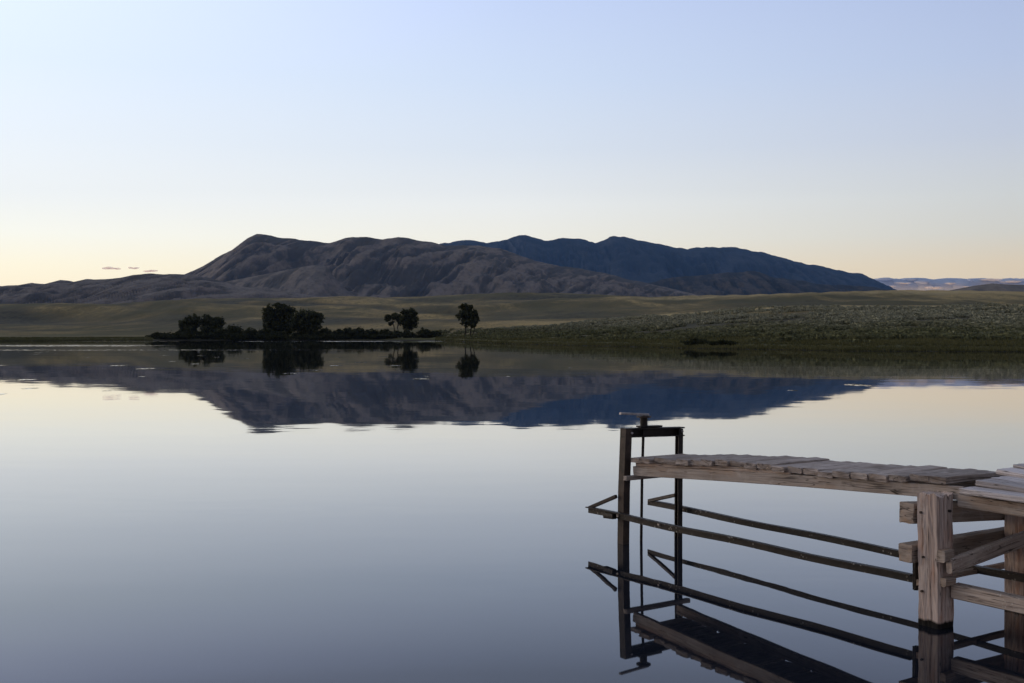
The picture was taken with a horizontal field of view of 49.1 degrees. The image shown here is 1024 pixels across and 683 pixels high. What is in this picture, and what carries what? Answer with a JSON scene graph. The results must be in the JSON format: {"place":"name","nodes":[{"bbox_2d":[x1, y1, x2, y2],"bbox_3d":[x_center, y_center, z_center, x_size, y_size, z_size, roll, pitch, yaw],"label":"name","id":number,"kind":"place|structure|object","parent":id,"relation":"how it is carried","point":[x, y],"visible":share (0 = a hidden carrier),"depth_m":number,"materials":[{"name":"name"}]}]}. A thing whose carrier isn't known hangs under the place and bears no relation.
{"place":"outdoors","nodes":[
{"label":"outdoors","id":0,"kind":"place"},
{"bbox_2d":[0,273,333,303],"bbox_3d":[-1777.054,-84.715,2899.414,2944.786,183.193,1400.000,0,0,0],"label":"mountain","id":1,"kind":"structure","parent":0,"point":[143,287],"depth_m":2702.84,"materials":[{"name":"grey stone"}]},
{"bbox_2d":[227,265,353,296],"bbox_3d":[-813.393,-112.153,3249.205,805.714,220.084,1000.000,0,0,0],"label":"mountain","id":2,"kind":"structure","parent":0,"point":[317,280],"depth_m":3153.00,"materials":[{"name":"grey stone"}]},
{"bbox_2d":[186,234,699,297],"bbox_3d":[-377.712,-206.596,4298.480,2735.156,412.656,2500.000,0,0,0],"label":"mountain","id":3,"kind":"structure","parent":0,"point":[382,268],"depth_m":3890.43,"materials":[{"name":"grey stone"}]},
{"bbox_2d":[0,340,1023,682],"bbox_3d":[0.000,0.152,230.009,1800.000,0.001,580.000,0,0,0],"label":"water","id":4,"kind":"structure","parent":0,"point":[292,510],"depth_m":12.31,"materials":[{"name":"liquid"}]},
{"bbox_2d":[617,412,684,544],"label":"sluice gate","id":5,"kind":"structure","parent":4,"relation":"in","point":[643,429],"depth_m":10.66,"materials":[{"name":"brown metal"}]},
{"bbox_2d":[585,495,912,582],"bbox_3d":[1.767,1.579,9.397,0.084,0.231,3.706,0,1,-34],"label":"guide rail","id":6,"kind":"object","parent":5,"relation":"attached to","point":[844,564],"visible":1,"depth_m":9.10,"materials":[{"name":"metal"}]},
{"bbox_2d":[631,454,1012,499],"bbox_3d":[2.360,1.099,9.254,0.733,0.364,3.558,0,1,-33],"label":"catwalk","id":7,"kind":"object","parent":5,"relation":"on","point":[826,473],"visible":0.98,"depth_m":8.87,"materials":[{"name":"brown wood"}]},
{"bbox_2d":[648,493,1023,582],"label":"guide rail","id":8,"kind":"object","parent":5,"relation":"attached to","point":[982,570],"visible":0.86,"depth_m":9.59,"materials":[{"name":"metal"}]},
{"bbox_2d":[899,463,1023,629],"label":"timber dock","id":9,"kind":"object","parent":4,"relation":"in","point":[939,555],"visible":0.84,"depth_m":7.61,"materials":[{"name":"brown wood"}]},
{"bbox_2d":[0,290,1023,351],"bbox_3d":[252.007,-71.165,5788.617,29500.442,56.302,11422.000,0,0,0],"label":"ground","id":10,"kind":"structure","parent":0,"point":[146,318],"depth_m":874.02,"materials":[{"name":"green plant"}]},
{"bbox_2d":[145,332,168,337],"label":"willow bush","id":11,"kind":"object","parent":10,"relation":"on","point":[155,334],"visible":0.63,"depth_m":294.63,"materials":[{"name":"green plant"}]},
{"bbox_2d":[151,334,179,338],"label":"willow bush","id":12,"kind":"object","parent":10,"relation":"on","point":[165,336],"visible":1,"depth_m":291.09,"materials":[{"name":"green plant"}]},
{"bbox_2d":[166,330,182,334],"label":"willow bush","id":13,"kind":"object","parent":10,"relation":"on","point":[178,332],"visible":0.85,"depth_m":292.39,"materials":[{"name":"green plant"}]},
{"bbox_2d":[178,313,201,331],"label":"cottonwood tree","id":14,"kind":"object","parent":10,"relation":"on","point":[194,322],"visible":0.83,"depth_m":299.57,"materials":[{"name":"green plant"}]},
{"bbox_2d":[179,326,204,338],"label":"willow bush","id":15,"kind":"object","parent":10,"relation":"on","point":[191,331],"visible":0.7,"depth_m":293.85,"materials":[{"name":"green plant"}]},
{"bbox_2d":[195,324,216,334],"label":"willow bush","id":16,"kind":"object","parent":10,"relation":"on","point":[208,329],"visible":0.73,"depth_m":295.42,"materials":[{"name":"green plant"}]},
{"bbox_2d":[200,314,225,328],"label":"cottonwood tree","id":17,"kind":"object","parent":10,"relation":"on","point":[216,322],"visible":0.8,"depth_m":301.00,"materials":[{"name":"green plant"}]},
{"bbox_2d":[211,327,230,334],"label":"willow bush","id":18,"kind":"object","parent":10,"relation":"on","point":[219,331],"visible":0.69,"depth_m":293.06,"materials":[{"name":"green plant"}]},
{"bbox_2d":[227,324,243,333],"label":"willow bush","id":19,"kind":"object","parent":10,"relation":"on","point":[234,329],"visible":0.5,"depth_m":294.45,"materials":[{"name":"green plant"}]},
{"bbox_2d":[241,327,258,339],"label":"willow bush","id":20,"kind":"object","parent":10,"relation":"on","point":[248,331],"visible":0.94,"depth_m":291.88,"materials":[{"name":"green plant"}]},
{"bbox_2d":[258,328,275,333],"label":"willow bush","id":21,"kind":"object","parent":10,"relation":"on","point":[263,331],"visible":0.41,"depth_m":295.26,"materials":[{"name":"green plant"}]},
{"bbox_2d":[261,302,297,332],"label":"cottonwood tree","id":22,"kind":"object","parent":10,"relation":"on","point":[277,319],"visible":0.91,"depth_m":301.66,"materials":[{"name":"green plant"}]},
{"bbox_2d":[290,330,312,338],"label":"willow bush","id":23,"kind":"object","parent":10,"relation":"on","point":[301,333],"visible":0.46,"depth_m":295.09,"materials":[{"name":"green plant"}]},
{"bbox_2d":[288,307,324,335],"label":"cottonwood tree","id":24,"kind":"object","parent":10,"relation":"on","point":[308,320],"visible":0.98,"depth_m":295.60,"materials":[{"name":"green plant"}]},
{"bbox_2d":[311,329,329,335],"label":"willow bush","id":25,"kind":"object","parent":10,"relation":"on","point":[319,332],"visible":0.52,"depth_m":295.36,"materials":[{"name":"green plant"}]},
{"bbox_2d":[322,327,333,333],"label":"willow bush","id":26,"kind":"object","parent":10,"relation":"on","point":[326,330],"visible":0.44,"depth_m":295.25,"materials":[{"name":"green plant"}]},
{"bbox_2d":[333,328,345,334],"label":"willow bush","id":27,"kind":"object","parent":10,"relation":"on","point":[338,332],"visible":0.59,"depth_m":295.97,"materials":[{"name":"green plant"}]},
{"bbox_2d":[340,326,351,335],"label":"willow bush","id":28,"kind":"object","parent":10,"relation":"on","point":[347,330],"visible":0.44,"depth_m":296.46,"materials":[{"name":"green plant"}]},
{"bbox_2d":[346,326,364,337],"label":"willow bush","id":29,"kind":"object","parent":10,"relation":"on","point":[352,332],"visible":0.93,"depth_m":292.08,"materials":[{"name":"green plant"}]},
{"bbox_2d":[363,329,372,334],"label":"willow bush","id":30,"kind":"object","parent":10,"relation":"on","point":[367,331],"visible":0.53,"depth_m":293.85,"materials":[{"name":"green plant"}]},
{"bbox_2d":[360,334,388,338],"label":"willow bush","id":31,"kind":"object","parent":10,"relation":"on","point":[375,336],"visible":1,"depth_m":289.72,"materials":[{"name":"green plant"}]},
{"bbox_2d":[377,329,390,333],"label":"willow bush","id":32,"kind":"object","parent":10,"relation":"on","point":[381,331],"visible":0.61,"depth_m":293.37,"materials":[{"name":"green plant"}]},
{"bbox_2d":[380,333,399,338],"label":"willow bush","id":33,"kind":"object","parent":10,"relation":"on","point":[393,335],"visible":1,"depth_m":290.48,"materials":[{"name":"green plant"}]},
{"bbox_2d":[384,312,400,330],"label":"cottonwood tree","id":34,"kind":"object","parent":10,"relation":"on","point":[395,316],"visible":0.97,"depth_m":299.45,"materials":[{"name":"green plant"}]},
{"bbox_2d":[398,308,418,330],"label":"cottonwood tree","id":35,"kind":"object","parent":10,"relation":"on","point":[409,319],"visible":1,"depth_m":297.04,"materials":[{"name":"green plant"}]},
{"bbox_2d":[398,331,419,337],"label":"willow bush","id":36,"kind":"object","parent":10,"relation":"on","point":[408,334],"visible":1,"depth_m":291.93,"materials":[{"name":"green plant"}]},
{"bbox_2d":[416,327,428,337],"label":"willow bush","id":37,"kind":"object","parent":10,"relation":"on","point":[422,328],"visible":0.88,"depth_m":291.42,"materials":[{"name":"green plant"}]},
{"bbox_2d":[415,330,444,337],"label":"willow bush","id":38,"kind":"object","parent":10,"relation":"on","point":[428,334],"visible":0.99,"depth_m":290.21,"materials":[{"name":"green plant"}]},
{"bbox_2d":[455,303,479,335],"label":"cottonwood tree","id":39,"kind":"object","parent":10,"relation":"on","point":[468,315],"visible":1,"depth_m":261.19,"materials":[{"name":"green plant"}]},
{"bbox_2d":[680,337,708,345],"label":"shoreline shrub","id":40,"kind":"object","parent":10,"relation":"on","point":[694,341],"visible":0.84,"depth_m":145.87,"materials":[{"name":"green plant"}]},
{"bbox_2d":[707,339,737,345],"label":"shoreline shrub","id":41,"kind":"object","parent":10,"relation":"on","point":[722,342],"visible":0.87,"depth_m":141.53,"materials":[{"name":"green plant"}]},
{"bbox_2d":[435,302,1023,342],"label":"sagebrush","id":42,"kind":"object","parent":10,"relation":"on","point":[867,322],"visible":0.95,"depth_m":196.73,"materials":[{"name":"green plant"}]},
{"bbox_2d":[0,335,1023,351],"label":"shore grass","id":43,"kind":"structure","parent":0,"point":[956,343],"depth_m":136.46,"materials":[{"name":"green plant"}]},
{"bbox_2d":[0,0,1023,285],"label":"sky","id":44,"kind":"structure","parent":0,"point":[875,139],"materials":[{"name":"blue"}]},
{"bbox_2d":[440,235,895,289],"bbox_3d":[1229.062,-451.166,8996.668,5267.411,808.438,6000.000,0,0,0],"label":"mountain","id":45,"kind":"structure","parent":0,"point":[634,259],"depth_m":8252.19,"materials":[{"name":"stone"}]},
{"bbox_2d":[649,271,889,295],"bbox_3d":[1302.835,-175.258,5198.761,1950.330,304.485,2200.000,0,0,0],"label":"mountain","id":46,"kind":"structure","parent":0,"point":[741,283],"depth_m":4996.85,"materials":[{"name":"grey stone"}]},
{"bbox_2d":[875,278,1023,289],"bbox_3d":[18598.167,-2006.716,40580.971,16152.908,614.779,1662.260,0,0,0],"label":"mountain","id":47,"kind":"structure","parent":0,"point":[926,284],"depth_m":40206.88,"materials":[{"name":"grey stone"}]},
{"bbox_2d":[948,283,1023,290],"bbox_3d":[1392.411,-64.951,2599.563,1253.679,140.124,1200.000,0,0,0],"label":"mountain","id":48,"kind":"structure","parent":0,"point":[996,287],"depth_m":2542.62,"materials":[{"name":"grey stone"}]}
]}

